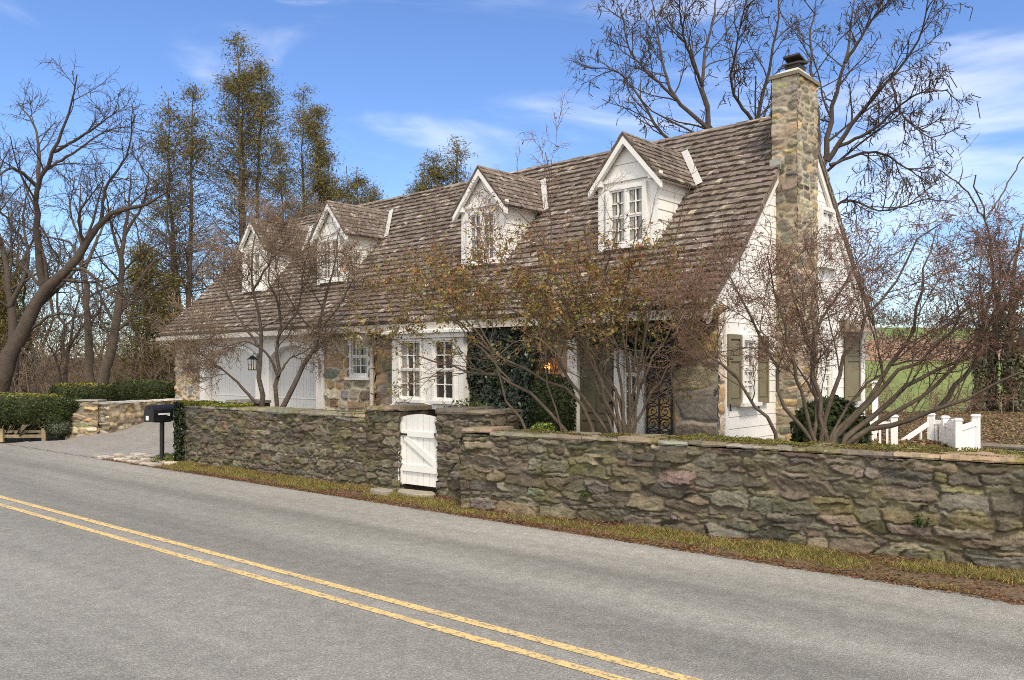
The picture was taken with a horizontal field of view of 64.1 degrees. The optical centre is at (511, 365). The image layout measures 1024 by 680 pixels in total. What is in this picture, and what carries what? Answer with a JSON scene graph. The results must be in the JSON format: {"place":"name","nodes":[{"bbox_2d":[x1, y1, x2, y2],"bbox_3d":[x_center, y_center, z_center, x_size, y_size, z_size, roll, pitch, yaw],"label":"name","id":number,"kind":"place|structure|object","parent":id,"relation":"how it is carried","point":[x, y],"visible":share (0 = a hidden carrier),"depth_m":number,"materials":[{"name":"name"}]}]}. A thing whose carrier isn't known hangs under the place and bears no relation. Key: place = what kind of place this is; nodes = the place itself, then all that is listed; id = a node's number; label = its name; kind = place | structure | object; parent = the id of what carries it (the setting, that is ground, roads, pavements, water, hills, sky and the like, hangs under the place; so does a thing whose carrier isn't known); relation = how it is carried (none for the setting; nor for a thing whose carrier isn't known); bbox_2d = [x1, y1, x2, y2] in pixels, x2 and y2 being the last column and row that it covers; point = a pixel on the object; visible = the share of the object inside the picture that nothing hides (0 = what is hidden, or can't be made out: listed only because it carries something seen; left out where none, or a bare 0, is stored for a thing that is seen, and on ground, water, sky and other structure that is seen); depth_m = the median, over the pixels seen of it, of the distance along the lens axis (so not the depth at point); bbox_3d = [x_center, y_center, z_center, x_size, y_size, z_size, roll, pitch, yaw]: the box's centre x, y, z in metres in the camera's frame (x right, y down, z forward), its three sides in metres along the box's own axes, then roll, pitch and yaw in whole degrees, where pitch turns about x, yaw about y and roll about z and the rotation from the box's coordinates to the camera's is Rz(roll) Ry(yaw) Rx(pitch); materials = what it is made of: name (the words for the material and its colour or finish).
{"place":"outdoors","nodes":[
{"label":"outdoors","id":0,"kind":"place"},
{"bbox_2d":[0,421,174,457],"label":"driveway","id":1,"kind":"structure","parent":0,"point":[144,437],"depth_m":19.37,"materials":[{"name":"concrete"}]},
{"bbox_2d":[90,452,177,466],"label":"flagstone path","id":2,"kind":"structure","parent":0,"point":[121,457],"depth_m":16.76,"materials":[{"name":"beige stone"}]},
{"bbox_2d":[0,444,1023,679],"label":"road","id":3,"kind":"structure","parent":0,"point":[78,604],"depth_m":6.75,"materials":[{"name":"grey asphalt"}]},
{"bbox_2d":[0,503,632,679],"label":"road marking","id":4,"kind":"object","parent":3,"relation":"on","point":[603,674],"visible":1,"depth_m":6.57,"materials":[{"name":"yellow paint"}]},
{"bbox_2d":[0,495,701,679],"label":"road marking","id":5,"kind":"object","parent":3,"relation":"on","point":[636,665],"visible":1,"depth_m":6.54,"materials":[{"name":"yellow paint"}]},
{"bbox_2d":[0,358,1023,604],"bbox_3d":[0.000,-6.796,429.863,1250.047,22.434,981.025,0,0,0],"label":"ground","id":6,"kind":"structure","parent":0,"point":[1016,594],"depth_m":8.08,"materials":[{"name":"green plant"}]},
{"bbox_2d":[0,428,48,441],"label":"wooden fence","id":7,"kind":"object","parent":6,"relation":"on","point":[43,436],"visible":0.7,"depth_m":20.72,"materials":[{"name":"brown wood"}]},
{"bbox_2d":[8,226,50,282],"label":"woodland tree","id":8,"kind":"object","parent":6,"relation":"on","point":[27,237],"visible":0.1,"depth_m":43.46,"materials":[{"name":"brown plant"}]},
{"bbox_2d":[0,134,71,393],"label":"bare tree","id":9,"kind":"object","parent":6,"relation":"on","point":[11,296],"visible":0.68,"depth_m":31.00,"materials":[{"name":"brown plant"}]},
{"bbox_2d":[0,179,76,392],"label":"woodland tree","id":10,"kind":"object","parent":6,"relation":"on","point":[22,242],"visible":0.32,"depth_m":38.81,"materials":[{"name":"brown plant"}]},
{"bbox_2d":[0,391,79,439],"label":"hedge","id":11,"kind":"object","parent":6,"relation":"on","point":[19,409],"visible":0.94,"depth_m":20.46,"materials":[{"name":"green plant"}]},
{"bbox_2d":[0,247,80,392],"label":"conifer","id":12,"kind":"object","parent":6,"relation":"on","point":[3,322],"visible":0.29,"depth_m":36.94,"materials":[{"name":"plant"}]},
{"bbox_2d":[44,415,72,437],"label":"lavender bush","id":13,"kind":"object","parent":6,"relation":"on","point":[61,428],"visible":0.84,"depth_m":20.50,"materials":[{"name":"green plant"}]},
{"bbox_2d":[18,231,99,381],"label":"woodland tree","id":14,"kind":"object","parent":6,"relation":"on","point":[51,323],"visible":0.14,"depth_m":54.46,"materials":[{"name":"brown plant"}]},
{"bbox_2d":[12,267,117,382],"bbox_3d":[-15.938,-1.151,29.839,3.236,5.330,3.166,0,0,0],"label":"bare tree","id":15,"kind":"object","parent":6,"relation":"on","point":[69,346],"visible":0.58,"depth_m":29.96,"materials":[{"name":"brown plant"}]},
{"bbox_2d":[13,170,125,361],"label":"woodland tree","id":16,"kind":"object","parent":6,"relation":"on","point":[57,303],"visible":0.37,"depth_m":45.13,"materials":[{"name":"brown plant"}]},
{"bbox_2d":[48,381,117,402],"bbox_3d":[-12.483,0.890,23.792,2.019,0.876,0.999,0,0,10],"label":"hedge","id":17,"kind":"object","parent":6,"relation":"on","point":[83,390],"visible":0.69,"depth_m":23.46,"materials":[{"name":"green plant"}]},
{"bbox_2d":[0,328,174,395],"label":"undergrowth","id":18,"kind":"object","parent":6,"relation":"on","point":[77,372],"visible":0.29,"depth_m":32.38,"materials":[{"name":"brown plant"}]},
{"bbox_2d":[43,227,139,353],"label":"woodland tree","id":19,"kind":"object","parent":6,"relation":"on","point":[89,284],"visible":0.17,"depth_m":53.53,"materials":[{"name":"brown plant"}]},
{"bbox_2d":[26,147,166,384],"bbox_3d":[-14.221,-2.929,27.907,4.543,8.877,2.685,0,0,-22],"label":"bare tree","id":20,"kind":"object","parent":6,"relation":"on","point":[88,373],"visible":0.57,"depth_m":27.52,"materials":[{"name":"brown plant"}]},
{"bbox_2d":[0,226,230,392],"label":"woodland","id":21,"kind":"object","parent":6,"relation":"on","point":[77,321],"visible":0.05,"depth_m":38.33,"materials":[{"name":"brown plant"}]},
{"bbox_2d":[0,50,244,395],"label":"bare tree","id":22,"kind":"object","parent":6,"relation":"on","point":[51,287],"visible":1,"depth_m":25.25,"materials":[{"name":"brown plant"}]},
{"bbox_2d":[65,398,182,439],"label":"stone wall","id":23,"kind":"structure","parent":6,"relation":"on","point":[93,416],"depth_m":20.88,"materials":[{"name":"beige stone"}]},
{"bbox_2d":[81,240,189,386],"bbox_3d":[-15.083,-1.610,34.296,5.949,7.367,5.960,0,0,0],"label":"conifer","id":24,"kind":"object","parent":6,"relation":"on","point":[145,310],"visible":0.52,"depth_m":34.10,"materials":[{"name":"green plant"}]},
{"bbox_2d":[93,203,177,377],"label":"woodland tree","id":25,"kind":"object","parent":6,"relation":"on","point":[131,239],"visible":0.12,"depth_m":40.08,"materials":[{"name":"brown plant"}]},
{"bbox_2d":[73,134,211,386],"bbox_3d":[-12.206,-3.153,26.647,4.199,9.372,3.422,0,0,0],"label":"bare tree","id":26,"kind":"object","parent":6,"relation":"on","point":[105,367],"visible":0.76,"depth_m":26.85,"materials":[{"name":"brown plant"}]},
{"bbox_2d":[110,378,175,400],"bbox_3d":[-11.549,0.875,25.787,2.144,0.957,1.205,0,0,5],"label":"hedge","id":27,"kind":"object","parent":6,"relation":"on","point":[138,389],"visible":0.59,"depth_m":25.38,"materials":[{"name":"green plant"}]},
{"bbox_2d":[144,404,174,458],"bbox_3d":[-6.922,1.442,16.215,0.316,1.356,0.645,0,0,33],"label":"mailbox","id":28,"kind":"object","parent":6,"relation":"on","point":[161,414],"visible":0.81,"depth_m":16.08,"materials":[{"name":"black metal"}]},
{"bbox_2d":[144,405,154,421],"bbox_3d":[-7.088,0.934,15.963,0.316,0.339,0.043,0,0,33],"label":"box door","id":29,"kind":"structure","parent":28,"relation":"in","point":[149,413],"depth_m":15.95,"materials":[{"name":"black metal"}]},
{"bbox_2d":[150,453,173,461],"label":"leafy plant","id":30,"kind":"object","parent":6,"relation":"on","point":[165,457],"visible":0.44,"depth_m":16.17,"materials":[{"name":"green plant"}]},
{"bbox_2d":[97,76,250,381],"bbox_3d":[-14.621,-5.552,36.615,7.227,14.132,7.333,0,0,0],"label":"conifer","id":31,"kind":"object","parent":6,"relation":"on","point":[170,212],"visible":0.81,"depth_m":35.74,"materials":[{"name":"green plant"}]},
{"bbox_2d":[147,253,206,346],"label":"woodland tree","id":32,"kind":"object","parent":6,"relation":"on","point":[193,300],"visible":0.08,"depth_m":45.38,"materials":[{"name":"brown plant"}]},
{"bbox_2d":[152,229,213,343],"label":"woodland tree","id":33,"kind":"object","parent":6,"relation":"on","point":[200,285],"visible":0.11,"depth_m":45.10,"materials":[{"name":"brown plant"}]},
{"bbox_2d":[155,26,315,306],"bbox_3d":[-11.905,-6.806,37.106,7.185,16.648,8.414,0,0,0],"label":"conifer","id":34,"kind":"object","parent":6,"relation":"on","point":[245,80],"visible":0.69,"depth_m":36.66,"materials":[{"name":"green plant"}]},
{"bbox_2d":[225,399,270,406],"bbox_3d":[-5.516,1.279,17.095,0.832,1.142,0.660,0,0,38],"label":"stone pedestal","id":35,"kind":"object","parent":6,"relation":"on","point":[241,401],"visible":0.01,"depth_m":16.90,"materials":[{"name":"grey stone"}]},
{"bbox_2d":[145,183,390,406],"bbox_3d":[-4.542,-0.905,16.157,4.510,5.697,3.856,0,0,0],"label":"ornamental tree","id":36,"kind":"object","parent":6,"relation":"on","point":[319,326],"visible":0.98,"depth_m":15.59,"materials":[{"name":"brown plant"}]},
{"bbox_2d":[253,82,337,221],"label":"conifer","id":37,"kind":"object","parent":6,"relation":"on","point":[301,160],"visible":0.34,"depth_m":43.72,"materials":[{"name":"green plant"}]},
{"bbox_2d":[182,404,431,490],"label":"stone wall","id":38,"kind":"structure","parent":6,"relation":"on","point":[320,444],"depth_m":13.81,"materials":[{"name":"grey stone"}]},
{"bbox_2d":[172,401,187,461],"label":"ivy","id":39,"kind":"object","parent":38,"relation":"attached to","point":[179,432],"visible":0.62,"depth_m":16.06,"materials":[{"name":"green plant"}]},
{"bbox_2d":[180,400,252,406],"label":"moss","id":40,"kind":"object","parent":38,"relation":"on","point":[208,403],"visible":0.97,"depth_m":15.72,"materials":[{"name":"green plant"}]},
{"bbox_2d":[227,406,362,413],"bbox_3d":[-3.785,0.766,14.336,3.713,0.043,0.566,0,0,38],"label":"moss","id":41,"kind":"object","parent":38,"relation":"on","point":[351,412],"visible":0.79,"depth_m":13.95,"materials":[{"name":"green plant"}]},
{"bbox_2d":[398,414,437,486],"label":"garden gate","id":42,"kind":"structure","parent":38,"relation":"attached to","point":[418,450],"depth_m":12.19,"materials":[{"name":"white paint"}]},
{"bbox_2d":[277,100,371,217],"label":"conifer","id":43,"kind":"object","parent":6,"relation":"on","point":[321,182],"visible":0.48,"depth_m":42.18,"materials":[{"name":"green plant"}]},
{"bbox_2d":[342,167,388,204],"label":"conifer","id":44,"kind":"object","parent":6,"relation":"on","point":[374,191],"visible":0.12,"depth_m":45.73,"materials":[{"name":"green plant"}]},
{"bbox_2d":[370,487,393,495],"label":"step slab","id":45,"kind":"structure","parent":6,"relation":"on","point":[379,490],"depth_m":12.15,"materials":[{"name":"grey stone"}]},
{"bbox_2d":[398,489,435,497],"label":"step slab","id":46,"kind":"structure","parent":6,"relation":"on","point":[412,492],"depth_m":11.93,"materials":[{"name":"grey stone"}]},
{"bbox_2d":[398,135,477,195],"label":"conifer","id":47,"kind":"object","parent":6,"relation":"on","point":[439,177],"visible":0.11,"depth_m":37.63,"materials":[{"name":"green plant"}]},
{"bbox_2d":[335,87,627,449],"bbox_3d":[-0.751,-1.083,12.202,5.193,6.104,2.762,0,0,21],"label":"ornamental tree","id":48,"kind":"object","parent":6,"relation":"on","point":[452,299],"visible":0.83,"depth_m":12.08,"materials":[{"name":"brown plant"}]},
{"bbox_2d":[156,53,884,441],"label":"stone cottage","id":49,"kind":"structure","parent":6,"relation":"on","point":[774,159],"depth_m":14.85,"materials":[{"name":"white paint"}]},
{"bbox_2d":[212,347,254,402],"bbox_3d":[-7.245,0.624,21.556,2.669,2.252,0.047,0,0,42],"label":"garage door","id":50,"kind":"structure","parent":49,"relation":"in","point":[229,389],"depth_m":21.62,"materials":[{"name":"paint"}]},
{"bbox_2d":[247,353,257,369],"bbox_3d":[-6.417,-0.095,20.360,0.181,0.426,0.276,0,0,42],"label":"wall lantern","id":51,"kind":"object","parent":49,"relation":"attached to","point":[252,357],"depth_m":20.30,"materials":[{"name":"black metal"}]},
{"bbox_2d":[278,346,315,408],"bbox_3d":[-5.060,0.624,19.556,1.996,2.252,0.047,0,0,42],"label":"garage door","id":52,"kind":"structure","parent":49,"relation":"in","point":[304,394],"depth_m":19.62,"materials":[{"name":"paint"}]},
{"bbox_2d":[344,333,369,379],"bbox_3d":[-3.316,-0.195,17.802,0.886,1.015,0.160,0,0,42],"label":"window","id":53,"kind":"structure","parent":49,"relation":"in","point":[358,369],"depth_m":17.88,"materials":[{"name":"white paint"}]},
{"bbox_2d":[381,327,483,408],"bbox_3d":[-1.549,0.025,15.783,2.370,1.604,0.580,0,0,42],"label":"bay window","id":54,"kind":"structure","parent":49,"relation":"in","point":[434,395],"depth_m":15.52,"materials":[{"name":"white paint"}]},
{"bbox_2d":[466,328,553,429],"bbox_3d":[-0.137,0.551,14.553,2.572,2.514,0.396,0,0,42],"label":"ivy","id":55,"kind":"object","parent":49,"relation":"attached to","point":[489,392],"visible":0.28,"depth_m":14.49,"materials":[{"name":"green plant"}]},
{"bbox_2d":[538,350,555,376],"bbox_3d":[0.626,-0.053,13.965,0.232,0.494,0.301,0,0,42],"label":"wall lantern","id":56,"kind":"object","parent":49,"relation":"attached to","point":[543,355],"depth_m":13.90,"materials":[{"name":"black metal"}]},
{"bbox_2d":[580,330,613,433],"bbox_3d":[1.392,0.541,13.437,0.731,2.418,0.140,0,0,42],"label":"front door","id":57,"kind":"structure","parent":49,"relation":"in","point":[589,391],"depth_m":13.48,"materials":[{"name":"grey paint"}]},
{"bbox_2d":[571,311,675,434],"bbox_3d":[1.719,0.403,12.822,1.966,2.496,0.387,0,0,42],"label":"climbing vine","id":58,"kind":"object","parent":49,"relation":"attached to","point":[629,344],"visible":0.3,"depth_m":12.47,"materials":[{"name":"brown plant"}]},
{"bbox_2d":[694,318,710,339],"bbox_3d":[2.813,-0.581,11.987,0.177,0.420,0.273,0,0,42],"label":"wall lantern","id":59,"kind":"object","parent":49,"relation":"attached to","point":[704,327],"depth_m":11.94,"materials":[{"name":"black metal"}]},
{"bbox_2d":[737,336,761,406],"bbox_3d":[3.653,0.088,12.615,0.160,1.071,0.600,0,0,42],"label":"window","id":60,"kind":"structure","parent":49,"relation":"in","point":[745,402],"depth_m":12.65,"materials":[{"name":"white paint"}]},
{"bbox_2d":[818,345,833,396],"bbox_3d":[5.704,0.140,14.902,0.105,1.020,0.549,0,0,42],"label":"window","id":61,"kind":"structure","parent":49,"relation":"in","point":[830,372],"depth_m":15.00,"materials":[{"name":"white paint"}]},
{"bbox_2d":[817,205,839,270],"bbox_3d":[5.762,-2.323,14.925,0.160,1.116,0.763,0,0,42],"label":"window","id":62,"kind":"structure","parent":49,"relation":"in","point":[823,210],"depth_m":14.92,"materials":[{"name":"white paint"}]},
{"bbox_2d":[528,373,576,431],"bbox_3d":[0.679,0.887,13.521,0.823,1.538,0.790,0,0,0],"label":"boxwood bush","id":63,"kind":"object","parent":6,"relation":"on","point":[562,397],"visible":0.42,"depth_m":13.31,"materials":[{"name":"green plant"}]},
{"bbox_2d":[101,457,1023,603],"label":"fallen leaves","id":64,"kind":"object","parent":6,"relation":"on","point":[692,549],"visible":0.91,"depth_m":8.83,"materials":[{"name":"brown plant"}]},
{"bbox_2d":[409,145,766,433],"bbox_3d":[1.296,-0.562,11.272,4.955,4.872,2.827,0,0,-24],"label":"leafy shrub","id":65,"kind":"object","parent":6,"relation":"on","point":[620,424],"visible":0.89,"depth_m":11.02,"materials":[{"name":"brown plant"}]},
{"bbox_2d":[646,322,672,434],"bbox_3d":[2.220,0.500,12.328,0.453,2.300,0.026,0,0,42],"label":"iron trellis","id":66,"kind":"object","parent":6,"relation":"on","point":[659,418],"visible":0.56,"depth_m":12.31,"materials":[{"name":"black metal"}]},
{"bbox_2d":[434,406,1023,569],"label":"stone wall","id":67,"kind":"structure","parent":6,"relation":"on","point":[971,507],"depth_m":8.92,"materials":[{"name":"grey stone"}]},
{"bbox_2d":[448,396,486,406],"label":"leafy plant","id":68,"kind":"object","parent":67,"relation":"on","point":[479,404],"visible":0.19,"depth_m":12.55,"materials":[{"name":"green plant"}]},
{"bbox_2d":[530,422,556,431],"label":"leafy plant","id":69,"kind":"object","parent":67,"relation":"on","point":[543,425],"visible":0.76,"depth_m":11.18,"materials":[{"name":"green plant"}]},
{"bbox_2d":[580,489,590,496],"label":"leafy plant","id":70,"kind":"object","parent":67,"relation":"attached to","point":[585,493],"visible":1,"depth_m":9.98,"materials":[{"name":"green plant"}]},
{"bbox_2d":[495,428,1023,457],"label":"moss","id":71,"kind":"object","parent":67,"relation":"on","point":[853,447],"visible":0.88,"depth_m":8.90,"materials":[{"name":"green plant"}]},
{"bbox_2d":[651,432,1023,455],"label":"ground cover","id":72,"kind":"object","parent":67,"relation":"on","point":[768,440],"visible":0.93,"depth_m":8.85,"materials":[{"name":"green plant"}]},
{"bbox_2d":[911,514,931,527],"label":"leafy plant","id":73,"kind":"object","parent":67,"relation":"attached to","point":[922,522],"visible":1,"depth_m":7.91,"materials":[{"name":"green plant"}]},
{"bbox_2d":[562,0,982,241],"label":"catalpa tree","id":74,"kind":"object","parent":6,"relation":"on","point":[828,156],"visible":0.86,"depth_m":24.60,"materials":[{"name":"brown plant"}]},
{"bbox_2d":[630,134,1023,443],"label":"flowering shrub","id":75,"kind":"object","parent":6,"relation":"on","point":[998,290],"visible":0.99,"depth_m":9.46,"materials":[{"name":"brown plant"}]},
{"bbox_2d":[789,394,872,444],"bbox_3d":[4.497,1.016,11.613,1.128,1.272,1.005,0,0,0],"label":"evergreen bush","id":76,"kind":"object","parent":6,"relation":"on","point":[838,406],"visible":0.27,"depth_m":11.37,"materials":[{"name":"green plant"}]},
{"bbox_2d":[871,381,877,438],"bbox_3d":[6.857,0.912,15.457,0.140,1.235,1.113,0,0,24],"label":"stair rail","id":77,"kind":"object","parent":6,"relation":"on","point":[874,405],"visible":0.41,"depth_m":15.33,"materials":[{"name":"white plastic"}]},
{"bbox_2d":[861,415,898,444],"bbox_3d":[6.460,1.407,14.500,0.714,1.085,0.140,0,0,20],"label":"yard fence","id":78,"kind":"object","parent":6,"relation":"on","point":[894,433],"visible":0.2,"depth_m":14.36,"materials":[{"name":"white wood"}]},
{"bbox_2d":[899,422,928,440],"bbox_3d":[7.505,1.545,15.300,0.662,0.970,0.060,0,0,-15],"label":"stair rail","id":79,"kind":"object","parent":6,"relation":"on","point":[915,432],"visible":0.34,"depth_m":15.31,"materials":[{"name":"white wood"}]},
{"bbox_2d":[927,413,940,443],"bbox_3d":[7.962,1.423,15.341,0.323,1.055,0.140,0,0,41],"label":"yard fence","id":80,"kind":"object","parent":6,"relation":"on","point":[932,431],"visible":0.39,"depth_m":15.34,"materials":[{"name":"white wood"}]},
{"bbox_2d":[865,410,1023,451],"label":"leaf litter","id":81,"kind":"object","parent":6,"relation":"on","point":[1009,430],"visible":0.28,"depth_m":24.26,"materials":[{"name":"brown plant"}]},
{"bbox_2d":[865,376,1023,414],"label":"brush","id":82,"kind":"object","parent":6,"relation":"on","point":[937,401],"visible":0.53,"depth_m":32.24,"materials":[{"name":"brown plant"}]},
{"bbox_2d":[941,415,962,449],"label":"yard gate","id":83,"kind":"structure","parent":6,"relation":"on","point":[951,432],"depth_m":14.70,"materials":[{"name":"white wood"}]},
{"bbox_2d":[962,414,980,450],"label":"fence","id":84,"kind":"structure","parent":6,"relation":"on","point":[970,434],"depth_m":14.77,"materials":[{"name":"white wood"}]},
{"bbox_2d":[958,248,1006,411],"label":"ivied tree","id":85,"kind":"object","parent":6,"relation":"on","point":[977,370],"visible":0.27,"depth_m":33.34,"materials":[{"name":"brown plant"}]},
{"bbox_2d":[980,443,1023,451],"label":"garden edging","id":86,"kind":"object","parent":6,"relation":"on","point":[1014,447],"visible":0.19,"depth_m":15.32,"materials":[{"name":"beige stone"}]},
{"bbox_2d":[985,260,1023,410],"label":"ivied tree","id":87,"kind":"object","parent":6,"relation":"on","point":[995,362],"visible":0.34,"depth_m":33.65,"materials":[{"name":"brown plant"}]},
{"bbox_2d":[992,231,1023,412],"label":"ivied tree","id":88,"kind":"object","parent":6,"relation":"on","point":[1009,366],"visible":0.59,"depth_m":32.75,"materials":[{"name":"green plant"}]},
{"bbox_2d":[0,0,1023,357],"label":"sky","id":89,"kind":"structure","parent":0,"point":[402,78],"materials":[{"name":"blue"}]},
{"bbox_2d":[865,340,1003,360],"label":"ploughed field","id":90,"kind":"structure","parent":0,"point":[873,352],"depth_m":149.50,"materials":[{"name":"soil"}]},
{"bbox_2d":[865,327,1019,339],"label":"field","id":91,"kind":"structure","parent":0,"point":[920,330],"depth_m":286.26,"materials":[{"name":"plant"}]},
{"bbox_2d":[874,305,1023,327],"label":"woods","id":92,"kind":"object","parent":91,"relation":"on","point":[906,315],"visible":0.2,"depth_m":378.14,"materials":[{"name":"brown plant"}]},
{"bbox_2d":[865,361,1023,411],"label":"green field","id":93,"kind":"structure","parent":0,"point":[901,377],"depth_m":61.56,"materials":[{"name":"green plant"}]}
]}

